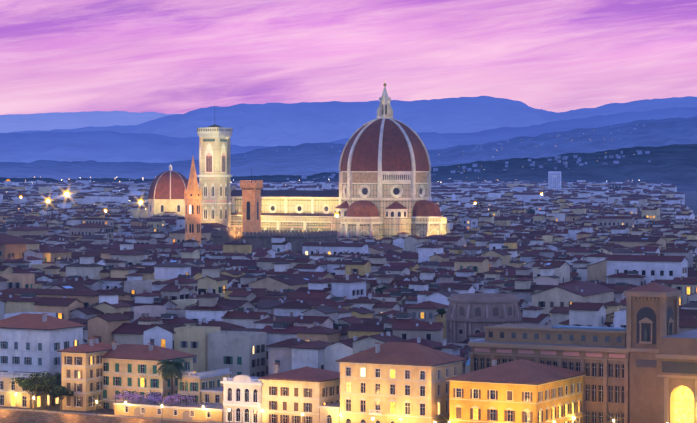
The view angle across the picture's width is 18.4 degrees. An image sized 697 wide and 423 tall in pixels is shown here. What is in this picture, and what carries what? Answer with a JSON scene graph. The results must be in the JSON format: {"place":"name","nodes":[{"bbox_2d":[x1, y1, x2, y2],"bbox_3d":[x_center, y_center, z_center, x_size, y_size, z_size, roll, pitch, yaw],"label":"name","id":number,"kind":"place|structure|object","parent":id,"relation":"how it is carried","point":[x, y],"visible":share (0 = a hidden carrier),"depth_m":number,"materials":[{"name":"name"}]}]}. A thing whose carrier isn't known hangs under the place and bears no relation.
{"place":"outdoors","nodes":[
{"label":"outdoors","id":0,"kind":"place"},
{"bbox_2d":[0,111,175,132],"bbox_3d":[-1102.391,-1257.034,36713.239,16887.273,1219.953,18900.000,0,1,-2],"label":"mountain","id":1,"kind":"structure","parent":0,"point":[38,121],"depth_m":40066.97,"materials":[{"name":"blue"}]},
{"bbox_2d":[0,407,232,422],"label":"lungarno road","id":2,"kind":"structure","parent":0,"point":[113,415],"depth_m":489.57,"materials":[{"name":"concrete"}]},
{"bbox_2d":[15,392,668,422],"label":"street lamps","id":3,"kind":"object","parent":2,"relation":"on","point":[573,417],"visible":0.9,"depth_m":462.25,"materials":[{"name":"grey metal"}]},
{"bbox_2d":[6,138,567,216],"bbox_3d":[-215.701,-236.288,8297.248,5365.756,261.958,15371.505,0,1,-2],"label":"city lights","id":4,"kind":"object","parent":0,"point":[67,193],"visible":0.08,"depth_m":1806.00},
{"bbox_2d":[0,96,696,146],"bbox_3d":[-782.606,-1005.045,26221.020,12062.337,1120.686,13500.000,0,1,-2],"label":"mountain range","id":5,"kind":"structure","parent":0,"point":[279,124],"depth_m":28151.56,"materials":[{"name":"blue"}]},
{"bbox_2d":[0,116,696,180],"bbox_3d":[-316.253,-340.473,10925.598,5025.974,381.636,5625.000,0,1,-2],"label":"hill","id":6,"kind":"structure","parent":0,"point":[306,159],"depth_m":11460.27,"materials":[{"name":"blue"}]},
{"bbox_2d":[245,124,650,179],"bbox_3d":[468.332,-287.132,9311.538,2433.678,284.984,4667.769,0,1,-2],"label":"hillside houses","id":7,"kind":"structure","parent":6,"relation":"on","point":[565,163],"depth_m":6991.74,"materials":[{"name":"tile"}]},
{"bbox_2d":[0,107,696,162],"bbox_3d":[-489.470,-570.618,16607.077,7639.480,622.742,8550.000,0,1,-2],"label":"mountain ridge","id":8,"kind":"structure","parent":0,"point":[104,146],"depth_m":17894.75,"materials":[{"name":"blue"}]},
{"bbox_2d":[0,144,696,190],"bbox_3d":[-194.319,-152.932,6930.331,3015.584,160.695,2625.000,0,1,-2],"label":"hill","id":9,"kind":"structure","parent":0,"point":[674,164],"depth_m":6964.13,"materials":[{"name":"blue"}]},
{"bbox_2d":[0,191,696,414],"bbox_3d":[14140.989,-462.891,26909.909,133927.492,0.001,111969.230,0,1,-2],"label":"ground","id":10,"kind":"structure","parent":0,"point":[691,199],"depth_m":509.29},
{"bbox_2d":[15,377,45,408],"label":"riverside tree","id":11,"kind":"object","parent":10,"relation":"on","point":[29,385],"visible":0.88,"depth_m":502.45,"materials":[{"name":"green plant"}]},
{"bbox_2d":[26,372,60,408],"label":"riverside tree","id":12,"kind":"object","parent":10,"relation":"on","point":[51,382],"visible":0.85,"depth_m":502.86,"materials":[{"name":"green plant"}]},
{"bbox_2d":[40,371,60,405],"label":"riverside tree","id":13,"kind":"object","parent":10,"relation":"on","point":[57,375],"visible":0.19,"depth_m":509.39,"materials":[{"name":"green plant"}]},
{"bbox_2d":[46,386,73,410],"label":"riverside tree","id":14,"kind":"object","parent":10,"relation":"on","point":[58,391],"visible":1,"depth_m":498.15,"materials":[{"name":"green plant"}]},
{"bbox_2d":[0,409,205,422],"bbox_3d":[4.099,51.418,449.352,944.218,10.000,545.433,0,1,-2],"label":"embankment wall","id":15,"kind":"structure","parent":10,"relation":"on","point":[14,416],"depth_m":486.01,"materials":[{"name":"stone"}]},
{"bbox_2d":[128,164,187,217],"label":"domed chapel","id":16,"kind":"structure","parent":10,"relation":"on","point":[166,190],"depth_m":1730.17,"materials":[{"name":"brick"}]},
{"bbox_2d":[184,157,201,244],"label":"church spire","id":17,"kind":"structure","parent":10,"relation":"on","point":[192,199],"depth_m":1033.02,"materials":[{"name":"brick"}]},
{"bbox_2d":[197,124,232,227],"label":"campanile","id":18,"kind":"structure","parent":10,"relation":"on","point":[214,175],"depth_m":1422.33,"materials":[{"name":"stone"}]},
{"bbox_2d":[203,174,336,251],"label":"medieval tower building","id":19,"kind":"structure","parent":10,"relation":"on","point":[252,232],"depth_m":1065.91,"materials":[{"name":"stone"}]},
{"bbox_2d":[0,313,586,422],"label":"riverfront buildings","id":20,"kind":"structure","parent":10,"relation":"on","point":[390,382],"depth_m":469.60,"materials":[{"name":"paint"}]},
{"bbox_2d":[112,390,196,406],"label":"flowering bushes","id":21,"kind":"object","parent":20,"relation":"on","point":[155,396],"visible":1,"depth_m":487.50,"materials":[{"name":"purple plant"}]},
{"bbox_2d":[155,357,185,401],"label":"palm tree","id":22,"kind":"object","parent":20,"relation":"on","point":[169,368],"visible":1,"depth_m":491.06,"materials":[{"name":"green plant"}]},
{"bbox_2d":[37,185,623,293],"bbox_3d":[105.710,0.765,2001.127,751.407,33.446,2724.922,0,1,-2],"label":"city tree foliage","id":23,"kind":"object","parent":10,"relation":"on","point":[529,211],"visible":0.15,"depth_m":1179.69,"materials":[{"name":"green plant"}]},
{"bbox_2d":[0,171,666,315],"bbox_3d":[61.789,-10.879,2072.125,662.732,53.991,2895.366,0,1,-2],"label":"palazzi","id":24,"kind":"structure","parent":10,"relation":"on","point":[12,242],"depth_m":904.58,"materials":[{"name":"tile"}]},
{"bbox_2d":[231,83,448,239],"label":"cathedral","id":25,"kind":"structure","parent":10,"relation":"on","point":[384,177],"depth_m":1379.06,"materials":[{"name":"stone"}]},
{"bbox_2d":[0,179,684,205],"bbox_3d":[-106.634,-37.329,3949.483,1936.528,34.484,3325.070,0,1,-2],"label":"city","id":26,"kind":"object","parent":10,"relation":"on","point":[88,192],"visible":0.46,"depth_m":3176.17,"materials":[{"name":"tile"}]},
{"bbox_2d":[0,235,696,379],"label":"city","id":27,"kind":"object","parent":10,"relation":"on","point":[216,315],"visible":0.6,"depth_m":638.15,"materials":[{"name":"tile"}]},
{"bbox_2d":[0,197,696,253],"bbox_3d":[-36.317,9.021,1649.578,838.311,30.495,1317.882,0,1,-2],"label":"city","id":28,"kind":"object","parent":10,"relation":"on","point":[556,225],"visible":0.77,"depth_m":1445.77,"materials":[{"name":"tile"}]},
{"bbox_2d":[445,293,522,342],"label":"biblioteca tribuna","id":29,"kind":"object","parent":10,"relation":"on","point":[467,314],"visible":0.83,"depth_m":576.61,"materials":[{"name":"stone"}]},
{"bbox_2d":[465,282,696,422],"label":"library building","id":30,"kind":"structure","parent":10,"relation":"on","point":[641,367],"depth_m":458.92,"materials":[{"name":"stone"}]},
{"bbox_2d":[0,0,696,114],"label":"sky","id":31,"kind":"structure","parent":0,"point":[159,56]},
{"bbox_2d":[436,308,445,316],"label":"tree","id":32,"kind":"object","parent":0,"point":[441,311],"visible":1,"depth_m":596.36,"materials":[{"name":"green plant"}]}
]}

